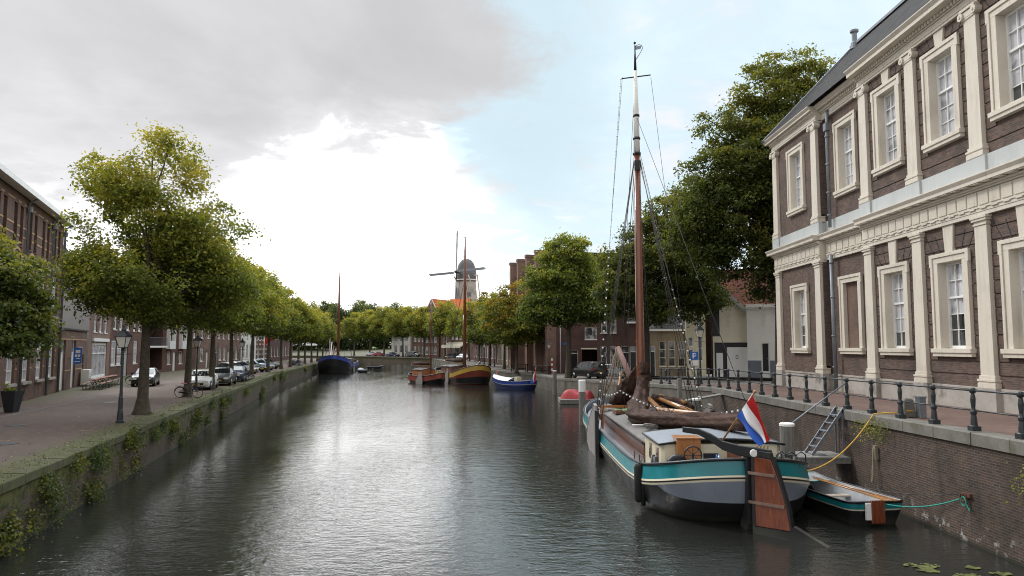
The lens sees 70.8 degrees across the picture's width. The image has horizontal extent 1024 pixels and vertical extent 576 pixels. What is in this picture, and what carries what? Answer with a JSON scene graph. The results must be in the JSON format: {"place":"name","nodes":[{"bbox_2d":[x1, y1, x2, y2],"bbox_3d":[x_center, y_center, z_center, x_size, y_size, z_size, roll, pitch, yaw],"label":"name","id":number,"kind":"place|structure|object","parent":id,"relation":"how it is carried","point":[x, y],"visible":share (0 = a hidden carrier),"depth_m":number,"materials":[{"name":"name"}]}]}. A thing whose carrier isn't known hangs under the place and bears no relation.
{"place":"outdoors","nodes":[
{"label":"outdoors","id":0,"kind":"place"},
{"bbox_2d":[0,163,75,406],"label":"school building","id":1,"kind":"structure","parent":0,"point":[27,217],"depth_m":44.04,"materials":[{"name":"brick"}]},
{"bbox_2d":[59,285,110,381],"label":"town house","id":2,"kind":"structure","parent":0,"point":[97,348],"depth_m":64.94,"materials":[{"name":"paint"}]},
{"bbox_2d":[91,342,105,378],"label":"window","id":3,"kind":"structure","parent":2,"relation":"in","point":[98,349],"depth_m":67.56,"materials":[{"name":"glass"}]},
{"bbox_2d":[0,358,317,474],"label":"street","id":4,"kind":"structure","parent":0,"point":[58,429],"depth_m":34.58,"materials":[{"name":"grey brick"}]},
{"bbox_2d":[0,383,24,411],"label":"planter","id":5,"kind":"object","parent":4,"relation":"on","point":[11,399],"visible":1,"depth_m":35.59,"materials":[{"name":"black plastic"}]},
{"bbox_2d":[0,224,74,364],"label":"tree","id":6,"kind":"object","parent":4,"relation":"on","point":[21,280],"visible":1,"depth_m":19.21,"materials":[{"name":"green plant"}]},
{"bbox_2d":[56,327,88,390],"bbox_3d":[-38.124,5.412,55.096,8.100,4.620,11.080,2,-5,-21],"label":"brick annex","id":7,"kind":"object","parent":4,"relation":"on","point":[70,375],"visible":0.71,"depth_m":55.69,"materials":[{"name":"brick"}]},
{"bbox_2d":[65,263,141,378],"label":"town house","id":8,"kind":"structure","parent":4,"relation":"on","point":[132,361],"depth_m":78.72,"materials":[{"name":"red brick"}]},
{"bbox_2d":[114,325,131,422],"bbox_3d":[-16.850,3.702,31.103,0.632,4.250,0.560,0,-5,0],"label":"street lamp","id":9,"kind":"object","parent":4,"relation":"on","point":[123,336],"visible":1,"depth_m":31.03,"materials":[{"name":"metal"}]},
{"bbox_2d":[0,371,280,481],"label":"grass","id":10,"kind":"structure","parent":4,"relation":"on","point":[243,383],"depth_m":27.97,"materials":[{"name":"plant"}]},
{"bbox_2d":[131,368,159,386],"bbox_3d":[-30.595,7.417,60.183,2.100,1.495,4.170,2,-5,-19],"label":"parked car","id":11,"kind":"object","parent":4,"relation":"on","point":[154,376],"visible":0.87,"depth_m":59.15,"materials":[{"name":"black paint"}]},
{"bbox_2d":[35,118,270,414],"bbox_3d":[-17.605,-1.075,35.660,9.620,14.728,9.745,-4,-6,42],"label":"tree","id":12,"kind":"object","parent":4,"relation":"on","point":[168,258],"visible":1,"depth_m":34.58,"materials":[{"name":"green plant"}]},
{"bbox_2d":[121,273,186,371],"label":"apartment block","id":13,"kind":"structure","parent":4,"relation":"on","point":[167,351],"depth_m":93.43,"materials":[{"name":"red brick"}]},
{"bbox_2d":[108,232,279,396],"bbox_3d":[-20.949,1.420,47.166,10.004,11.597,9.169,0,-5,0],"label":"tree","id":14,"kind":"object","parent":4,"relation":"on","point":[188,372],"visible":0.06,"depth_m":47.03,"materials":[{"name":"green plant"}]},
{"bbox_2d":[192,370,218,389],"bbox_3d":[-23.947,7.055,55.597,2.180,1.475,4.770,1,-5,-14],"label":"parked car","id":15,"kind":"object","parent":4,"relation":"on","point":[204,379],"visible":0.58,"depth_m":54.38,"materials":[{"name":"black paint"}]},
{"bbox_2d":[182,234,269,389],"bbox_3d":[-23.292,1.861,55.560,8.911,12.098,10.020,2,-5,-19],"label":"tree","id":16,"kind":"object","parent":4,"relation":"on","point":[256,310],"visible":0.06,"depth_m":56.08,"materials":[{"name":"green plant"}]},
{"bbox_2d":[215,367,236,385],"bbox_3d":[-24.846,7.557,61.777,2.180,1.475,4.770,1,-5,-14],"label":"parked car","id":17,"kind":"object","parent":4,"relation":"on","point":[228,375],"visible":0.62,"depth_m":61.09,"materials":[{"name":"white paint"}]},
{"bbox_2d":[200,284,287,382],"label":"tree","id":18,"kind":"object","parent":4,"relation":"on","point":[272,298],"visible":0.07,"depth_m":65.82,"materials":[{"name":"green plant"}]},
{"bbox_2d":[234,261,292,376],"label":"tree","id":19,"kind":"object","parent":4,"relation":"on","point":[282,324],"visible":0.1,"depth_m":78.40,"materials":[{"name":"green plant"}]},
{"bbox_2d":[239,283,310,371],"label":"tree","id":20,"kind":"object","parent":4,"relation":"on","point":[295,318],"visible":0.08,"depth_m":92.59,"materials":[{"name":"green plant"}]},
{"bbox_2d":[259,287,317,368],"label":"tree","id":21,"kind":"object","parent":4,"relation":"on","point":[304,308],"visible":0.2,"depth_m":104.49,"materials":[{"name":"green plant"}]},
{"bbox_2d":[266,299,322,366],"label":"tree","id":22,"kind":"object","parent":4,"relation":"on","point":[312,321],"visible":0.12,"depth_m":114.50,"materials":[{"name":"green plant"}]},
{"bbox_2d":[288,313,326,363],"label":"tree","id":23,"kind":"object","parent":4,"relation":"on","point":[320,336],"visible":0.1,"depth_m":136.27,"materials":[{"name":"green plant"}]},
{"bbox_2d":[295,296,322,363],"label":"tree","id":24,"kind":"object","parent":4,"relation":"on","point":[313,305],"visible":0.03,"depth_m":126.45,"materials":[{"name":"green plant"}]},
{"bbox_2d":[310,304,333,362],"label":"tree","id":25,"kind":"object","parent":4,"relation":"on","point":[327,329],"visible":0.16,"depth_m":146.11,"materials":[{"name":"green plant"}]},
{"bbox_2d":[306,319,340,361],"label":"tree","id":26,"kind":"object","parent":4,"relation":"on","point":[333,339],"visible":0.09,"depth_m":156.32,"materials":[{"name":"green plant"}]},
{"bbox_2d":[185,328,240,368],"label":"terrace house","id":27,"kind":"structure","parent":0,"point":[222,345],"depth_m":114.95,"materials":[{"name":"brown brick"}]},
{"bbox_2d":[240,332,255,360],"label":"white house","id":28,"kind":"structure","parent":0,"point":[246,351],"depth_m":134.93,"materials":[{"name":"paint"}]},
{"bbox_2d":[256,336,266,358],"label":"gabled house","id":29,"kind":"structure","parent":0,"point":[260,350],"depth_m":145.55,"materials":[{"name":"red brick"}]},
{"bbox_2d":[266,337,292,360],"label":"town house","id":30,"kind":"structure","parent":0,"point":[275,350],"depth_m":165.09,"materials":[{"name":"brown brick"}]},
{"bbox_2d":[292,349,429,357],"bbox_3d":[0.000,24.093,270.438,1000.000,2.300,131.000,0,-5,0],"label":"street","id":31,"kind":"structure","parent":0,"point":[360,352],"depth_m":294.35,"materials":[{"name":"grey brick"}]},
{"bbox_2d":[340,312,363,355],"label":"tree","id":32,"kind":"object","parent":31,"relation":"on","point":[351,326],"visible":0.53,"depth_m":248.82,"materials":[{"name":"green plant"}]},
{"bbox_2d":[351,309,385,352],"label":"tree","id":33,"kind":"object","parent":31,"relation":"on","point":[361,331],"visible":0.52,"depth_m":240.50,"materials":[{"name":"green plant"}]},
{"bbox_2d":[365,305,399,356],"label":"tree","id":34,"kind":"object","parent":31,"relation":"on","point":[376,325],"visible":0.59,"depth_m":234.19,"materials":[{"name":"green plant"}]},
{"bbox_2d":[381,304,421,356],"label":"tree","id":35,"kind":"object","parent":31,"relation":"on","point":[394,324],"visible":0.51,"depth_m":221.41,"materials":[{"name":"green plant"}]},
{"bbox_2d":[392,335,411,355],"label":"white house","id":36,"kind":"structure","parent":31,"relation":"on","point":[397,345],"depth_m":237.24,"materials":[{"name":"paint"}]},
{"bbox_2d":[402,306,433,357],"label":"tree","id":37,"kind":"object","parent":31,"relation":"on","point":[419,314],"visible":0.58,"depth_m":211.30,"materials":[{"name":"green plant"}]},
{"bbox_2d":[423,299,448,357],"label":"orange roof house","id":38,"kind":"structure","parent":31,"relation":"on","point":[437,343],"depth_m":214.14,"materials":[{"name":"pink brick"}]},
{"bbox_2d":[429,231,485,300],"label":"windmill","id":39,"kind":"object","parent":31,"relation":"on","point":[471,274],"visible":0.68,"depth_m":234.26,"materials":[{"name":"brick"}]},
{"bbox_2d":[0,0,900,344],"label":"sky","id":40,"kind":"structure","parent":0,"point":[361,136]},
{"bbox_2d":[0,358,1023,575],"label":"canal water","id":41,"kind":"structure","parent":0,"point":[389,469],"depth_m":21.61,"materials":[{"name":"black liquid"}]},
{"bbox_2d":[318,272,357,373],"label":"sailing barge","id":42,"kind":"object","parent":41,"relation":"on","point":[337,363],"visible":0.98,"depth_m":133.66,"materials":[{"name":"wood"}]},
{"bbox_2d":[408,300,444,383],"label":"sailing boat","id":43,"kind":"object","parent":41,"relation":"on","point":[417,375],"visible":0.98,"depth_m":97.95,"materials":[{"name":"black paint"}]},
{"bbox_2d":[434,237,490,384],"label":"sailing barge","id":44,"kind":"object","parent":41,"relation":"on","point":[476,374],"visible":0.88,"depth_m":99.61,"materials":[{"name":"wood"}]},
{"bbox_2d":[492,374,537,389],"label":"motor boat","id":45,"kind":"object","parent":41,"relation":"on","point":[509,383],"visible":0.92,"depth_m":83.63,"materials":[{"name":"blue paint"}]},
{"bbox_2d":[558,397,592,403],"bbox_3d":[5.600,9.940,63.605,2.900,0.370,3.200,0,-5,0],"label":"pontoon","id":46,"kind":"object","parent":41,"relation":"on","point":[568,401],"visible":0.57,"depth_m":62.02,"materials":[{"name":"concrete"}]},
{"bbox_2d":[561,389,594,398],"bbox_3d":[5.750,9.344,63.653,2.800,0.808,2.000,-2,-5,22],"label":"covered dinghy","id":47,"kind":"object","parent":46,"relation":"on","point":[570,394],"visible":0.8,"depth_m":63.08,"materials":[{"name":"fabric"}]},
{"bbox_2d":[578,380,585,424],"bbox_3d":[4.500,8.327,46.078,0.446,4.850,0.446,0,-5,0],"label":"mooring post","id":48,"kind":"object","parent":41,"relation":"in","point":[582,393],"visible":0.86,"depth_m":46.00,"materials":[{"name":"grey wood"}]},
{"bbox_2d":[583,42,829,547],"bbox_3d":[6.480,-2.610,31.653,5.440,21.420,25.884,0,-5,0],"label":"sailing barge","id":49,"kind":"object","parent":41,"relation":"on","point":[760,490],"visible":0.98,"depth_m":22.47,"materials":[{"name":"paint"}]},
{"bbox_2d":[634,459,645,505],"bbox_3d":[3.965,6.018,22.318,0.350,1.375,0.303,0,-5,0],"label":"fender","id":50,"kind":"object","parent":49,"relation":"hanging from","point":[639,495],"visible":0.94,"depth_m":22.21,"materials":[{"name":"rubber"}]},
{"bbox_2d":[598,79,741,412],"bbox_3d":[7.328,-2.580,31.343,4.319,17.591,13.120,2,-5,-23],"label":"ship's rigging","id":51,"kind":"object","parent":49,"relation":"attached to","point":[606,298],"visible":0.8,"depth_m":34.36,"materials":[{"name":"fabric"}]},
{"bbox_2d":[722,390,769,445],"bbox_3d":[6.613,3.718,20.794,0.351,1.590,1.857,2,-5,-28],"label":"flag","id":52,"kind":"object","parent":49,"relation":"attached to","point":[748,416],"visible":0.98,"depth_m":20.31,"materials":[{"name":"multicoloured fabric"}]},
{"bbox_2d":[779,422,794,458],"bbox_3d":[9.300,6.767,24.182,0.487,4.420,0.487,0,-5,0],"label":"mooring post","id":53,"kind":"object","parent":41,"relation":"in","point":[787,433],"visible":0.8,"depth_m":24.13,"materials":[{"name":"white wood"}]},
{"bbox_2d":[779,451,850,463],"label":"jetty","id":54,"kind":"object","parent":41,"relation":"in","point":[821,457],"visible":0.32,"depth_m":24.63,"materials":[{"name":"grey concrete"}]},
{"bbox_2d":[804,406,844,454],"bbox_3d":[11.035,5.031,25.416,1.251,1.679,0.630,0,-5,0],"label":"ladder","id":55,"kind":"object","parent":54,"relation":"on","point":[828,430],"visible":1,"depth_m":25.20,"materials":[{"name":"metal"}]},
{"bbox_2d":[803,468,902,524],"bbox_3d":[9.924,6.467,22.520,1.803,1.250,5.118,1,-5,-7],"label":"rowing boat","id":56,"kind":"object","parent":41,"relation":"on","point":[847,506],"visible":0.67,"depth_m":20.77,"materials":[{"name":"beige paint"}]},
{"bbox_2d":[440,359,772,383],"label":"square","id":57,"kind":"structure","parent":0,"point":[655,379],"depth_m":74.12,"materials":[{"name":"grey brick"}]},
{"bbox_2d":[423,299,460,358],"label":"tree","id":58,"kind":"object","parent":57,"relation":"on","point":[439,317],"visible":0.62,"depth_m":194.21,"materials":[{"name":"green plant"}]},
{"bbox_2d":[441,298,475,360],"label":"tree","id":59,"kind":"object","parent":57,"relation":"on","point":[451,323],"visible":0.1,"depth_m":167.03,"materials":[{"name":"green plant"}]},
{"bbox_2d":[441,308,482,358],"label":"cafe","id":60,"kind":"structure","parent":57,"relation":"on","point":[456,348],"depth_m":192.74,"materials":[{"name":"white brick"}]},
{"bbox_2d":[454,291,502,365],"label":"tree","id":61,"kind":"object","parent":57,"relation":"on","point":[468,325],"visible":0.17,"depth_m":125.02,"materials":[{"name":"green plant"}]},
{"bbox_2d":[473,342,496,362],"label":"quay house","id":62,"kind":"structure","parent":57,"relation":"on","point":[475,348],"depth_m":160.46,"materials":[{"name":"brown brick"}]},
{"bbox_2d":[468,286,511,368],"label":"tree","id":63,"kind":"object","parent":57,"relation":"on","point":[478,331],"visible":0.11,"depth_m":111.39,"materials":[{"name":"green plant"}]},
{"bbox_2d":[508,231,617,377],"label":"tree","id":64,"kind":"object","parent":57,"relation":"on","point":[561,271],"visible":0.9,"depth_m":74.76,"materials":[{"name":"green plant"}]},
{"bbox_2d":[509,245,620,372],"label":"brick block","id":65,"kind":"structure","parent":57,"relation":"on","point":[584,343],"depth_m":94.18,"materials":[{"name":"brown brick"}]},
{"bbox_2d":[571,361,607,378],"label":"parked car","id":66,"kind":"object","parent":57,"relation":"on","point":[588,369],"visible":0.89,"depth_m":72.43,"materials":[{"name":"black paint"}]},
{"bbox_2d":[627,304,635,370],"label":"town house","id":67,"kind":"structure","parent":57,"relation":"on","point":[631,335],"depth_m":72.33,"materials":[{"name":"brown brick"}]},
{"bbox_2d":[597,292,668,368],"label":"brick terrace","id":68,"kind":"structure","parent":57,"relation":"on","point":[617,328],"depth_m":82.70,"materials":[{"name":"brick"}]},
{"bbox_2d":[586,183,739,380],"bbox_3d":[12.778,-0.684,61.083,13.147,17.356,10.200,0,-5,0],"label":"tree","id":69,"kind":"object","parent":57,"relation":"on","point":[691,299],"visible":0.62,"depth_m":59.70,"materials":[{"name":"green plant"}]},
{"bbox_2d":[649,310,685,375],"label":"town house","id":70,"kind":"structure","parent":57,"relation":"on","point":[664,355],"depth_m":69.54,"materials":[{"name":"paint"}]},
{"bbox_2d":[685,312,705,376],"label":"town house","id":71,"kind":"structure","parent":57,"relation":"on","point":[691,339],"depth_m":65.64,"materials":[{"name":"paint"}]},
{"bbox_2d":[710,281,747,376],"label":"garage house","id":72,"kind":"structure","parent":57,"relation":"on","point":[732,326],"depth_m":62.69,"materials":[{"name":"beige paint"}]},
{"bbox_2d":[727,347,747,376],"bbox_3d":[19.539,6.427,62.408,1.700,2.580,0.091,-1,-5,15],"label":"garage door","id":73,"kind":"structure","parent":72,"relation":"in","point":[738,356],"depth_m":62.40,"materials":[{"name":"white paint"}]},
{"bbox_2d":[701,269,774,373],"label":"red roof house","id":74,"kind":"structure","parent":57,"relation":"on","point":[708,331],"depth_m":73.18,"materials":[{"name":"brick"}]},
{"bbox_2d":[645,42,838,383],"bbox_3d":[17.362,-5.482,52.155,15.790,24.676,11.525,0,-5,0],"label":"tree","id":75,"kind":"object","parent":57,"relation":"on","point":[718,209],"visible":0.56,"depth_m":50.66,"materials":[{"name":"green plant"}]},
{"bbox_2d":[746,304,774,377],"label":"white house","id":76,"kind":"structure","parent":57,"relation":"on","point":[761,338],"depth_m":61.48,"materials":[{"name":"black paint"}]},
{"bbox_2d":[761,343,769,370],"bbox_3d":[21.622,5.883,61.399,0.600,2.400,0.147,-1,-5,18],"label":"door","id":77,"kind":"structure","parent":76,"relation":"in","point":[765,346],"depth_m":61.38,"materials":[{"name":"black paint"}]},
{"bbox_2d":[682,384,1018,435],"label":"street","id":78,"kind":"structure","parent":0,"point":[999,423],"depth_m":25.53,"materials":[{"name":"red brick"}]},
{"bbox_2d":[761,0,1023,413],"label":"mansion","id":79,"kind":"structure","parent":78,"relation":"on","point":[893,139],"depth_m":29.71,"materials":[{"name":"brick"}]},
{"bbox_2d":[785,141,806,216],"bbox_3d":[16.675,-6.279,41.945,0.610,3.940,2.460,0,-5,0],"label":"window","id":80,"kind":"structure","parent":79,"relation":"in","point":[795,162],"depth_m":42.56,"materials":[{"name":"beige stone"}]},
{"bbox_2d":[790,283,810,352],"bbox_3d":[16.675,1.754,41.293,0.610,3.940,2.460,0,-5,0],"label":"window","id":81,"kind":"structure","parent":79,"relation":"in","point":[799,293],"depth_m":41.93,"materials":[{"name":"beige stone"}]},
{"bbox_2d":[832,109,859,197],"bbox_3d":[17.005,-6.728,36.413,0.610,3.940,2.460,0,-5,0],"label":"window","id":82,"kind":"structure","parent":79,"relation":"in","point":[845,145],"depth_m":36.94,"materials":[{"name":"beige stone"}]},
{"bbox_2d":[837,272,865,353],"bbox_3d":[16.965,1.305,35.762,0.530,3.940,2.460,0,-5,0],"label":"window","id":83,"kind":"structure","parent":79,"relation":"in","point":[850,287],"depth_m":35.99,"materials":[{"name":"beige stone"}]},
{"bbox_2d":[870,73,904,176],"bbox_3d":[16.675,-7.108,31.729,0.610,3.940,2.460,0,-5,0],"label":"window","id":84,"kind":"structure","parent":79,"relation":"in","point":[886,100],"depth_m":32.20,"materials":[{"name":"beige stone"}]},
{"bbox_2d":[877,261,914,355],"bbox_3d":[16.675,0.925,31.077,0.610,3.940,2.460,0,-5,0],"label":"window","id":85,"kind":"structure","parent":79,"relation":"in","point":[894,280],"depth_m":31.61,"materials":[{"name":"beige stone"}]},
{"bbox_2d":[919,32,964,152],"bbox_3d":[16.675,-7.433,27.722,0.610,3.940,2.460,0,-5,0],"label":"window","id":86,"kind":"structure","parent":79,"relation":"in","point":[941,84],"depth_m":28.11,"materials":[{"name":"beige stone"}]},
{"bbox_2d":[928,248,976,356],"bbox_3d":[16.675,0.600,27.070,0.610,3.940,2.460,0,-5,0],"label":"window","id":87,"kind":"structure","parent":79,"relation":"in","point":[954,335],"depth_m":27.48,"materials":[{"name":"beige stone"}]},
{"bbox_2d":[984,0,1023,121],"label":"window","id":88,"kind":"structure","parent":79,"relation":"in","point":[1004,21],"depth_m":24.39,"materials":[{"name":"beige stone"}]},
{"bbox_2d":[997,235,1023,357],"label":"window","id":89,"kind":"structure","parent":79,"relation":"in","point":[1011,250],"depth_m":23.85,"materials":[{"name":"beige stone"}]},
{"bbox_2d":[902,398,915,416],"bbox_3d":[12.350,3.739,22.521,0.377,0.580,0.377,0,-5,0],"label":"stone bollard","id":90,"kind":"object","parent":78,"relation":"on","point":[908,406],"visible":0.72,"depth_m":22.36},
{"bbox_2d":[807,410,913,470],"bbox_3d":[10.783,4.768,22.613,3.578,1.891,0.793,0,-5,0],"label":"mooring rope","id":91,"kind":"object","parent":90,"relation":"hanging from","point":[848,446],"visible":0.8,"depth_m":22.66,"materials":[{"name":"fabric"}]},
{"bbox_2d":[914,396,926,417],"bbox_3d":[12.620,3.673,22.226,0.240,0.660,0.300,0,-5,0],"label":"power box","id":92,"kind":"object","parent":78,"relation":"on","point":[921,412],"visible":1,"depth_m":22.11,"materials":[{"name":"metal"}]},
{"label":"canal bed","id":93,"kind":"structure","parent":0,"visible":0},
{"bbox_2d":[0,358,318,553],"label":"quay wall","id":94,"kind":"structure","parent":93,"relation":"on","point":[19,491],"depth_m":25.63,"materials":[{"name":"brick"}]},
{"bbox_2d":[0,506,37,557],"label":"wall plant","id":95,"kind":"object","parent":94,"relation":"attached to","point":[9,534],"depth_m":17.32,"materials":[{"name":"green plant"}]},
{"bbox_2d":[20,491,54,541],"bbox_3d":[-12.445,6.187,18.931,0.775,1.550,1.846,3,-5,-29],"label":"wall plant","id":96,"kind":"object","parent":94,"relation":"attached to","point":[33,519],"depth_m":18.72,"materials":[{"name":"green plant"}]},
{"bbox_2d":[38,468,61,517],"bbox_3d":[-12.597,5.627,19.640,0.592,1.294,1.475,3,-5,-32],"label":"wall plant","id":97,"kind":"object","parent":94,"relation":"attached to","point":[44,483],"depth_m":19.50,"materials":[{"name":"green plant"}]},
{"bbox_2d":[38,467,78,516],"bbox_3d":[-12.579,5.595,20.138,0.702,1.517,1.871,1,-5,-14],"label":"wall plant","id":98,"kind":"object","parent":94,"relation":"attached to","point":[53,498],"depth_m":19.91,"materials":[{"name":"green plant"}]},
{"bbox_2d":[38,493,81,529],"bbox_3d":[-12.648,6.373,20.373,0.738,1.494,2.523,1,-5,-11],"label":"wall plant","id":99,"kind":"object","parent":94,"relation":"attached to","point":[58,512],"depth_m":20.36,"materials":[{"name":"green plant"}]},
{"bbox_2d":[67,450,100,483],"bbox_3d":[-13.004,5.507,22.084,0.789,1.006,1.558,1,-5,-14],"label":"wall plant","id":100,"kind":"object","parent":94,"relation":"attached to","point":[80,468],"depth_m":21.99,"materials":[{"name":"green plant"}]},
{"bbox_2d":[70,470,104,509],"bbox_3d":[-13.190,6.409,22.569,0.697,1.202,2.491,1,-5,-13],"label":"wall plant","id":101,"kind":"object","parent":94,"relation":"attached to","point":[87,488],"depth_m":22.75,"materials":[{"name":"green plant"}]},
{"bbox_2d":[122,418,147,455],"bbox_3d":[-14.445,5.759,27.775,0.694,1.416,1.988,1,-5,-15],"label":"wall plant","id":102,"kind":"object","parent":94,"relation":"attached to","point":[133,438],"depth_m":27.59,"materials":[{"name":"green plant"}]},
{"bbox_2d":[168,410,183,443],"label":"wall plant","id":103,"kind":"object","parent":94,"relation":"attached to","point":[175,425],"depth_m":34.69,"materials":[{"name":"green plant"}]},
{"bbox_2d":[292,355,431,363],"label":"quay wall","id":104,"kind":"structure","parent":93,"relation":"on","point":[386,359],"depth_m":226.31,"materials":[{"name":"stone"}]},
{"bbox_2d":[432,358,713,409],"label":"quay wall","id":105,"kind":"structure","parent":93,"relation":"on","point":[546,382],"depth_m":64.84,"materials":[{"name":"stone"}]},
{"bbox_2d":[476,280,546,373],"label":"tree","id":106,"kind":"object","parent":105,"relation":"on","point":[498,316],"visible":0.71,"depth_m":95.61,"materials":[{"name":"green plant"}]},
{"bbox_2d":[659,368,1023,439],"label":"quay railing","id":107,"kind":"object","parent":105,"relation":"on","point":[973,426],"visible":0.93,"depth_m":23.73,"materials":[{"name":"metal"}]},
{"bbox_2d":[712,387,1023,566],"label":"quay wall","id":108,"kind":"structure","parent":93,"relation":"on","point":[916,456],"depth_m":20.09,"materials":[{"name":"brick"}]},
{"bbox_2d":[851,412,889,449],"bbox_3d":[11.315,4.485,23.006,0.642,1.182,2.266,0,-5,0],"label":"wall plant","id":109,"kind":"object","parent":108,"relation":"attached to","point":[875,431],"depth_m":22.74,"materials":[{"name":"green plant"}]},
{"bbox_3d":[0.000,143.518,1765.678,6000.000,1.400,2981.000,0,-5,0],"label":"park lawn","id":110,"kind":"structure","parent":0,"visible":0},
{"bbox_2d":[323,302,351,337],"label":"tree","id":111,"kind":"object","parent":110,"relation":"on","point":[333,312],"visible":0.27,"depth_m":319.39,"materials":[{"name":"green plant"}]},
{"bbox_2d":[292,335,391,350],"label":"wood","id":112,"kind":"object","parent":110,"relation":"on","point":[344,344],"visible":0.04,"depth_m":318.08,"materials":[{"name":"green plant"}]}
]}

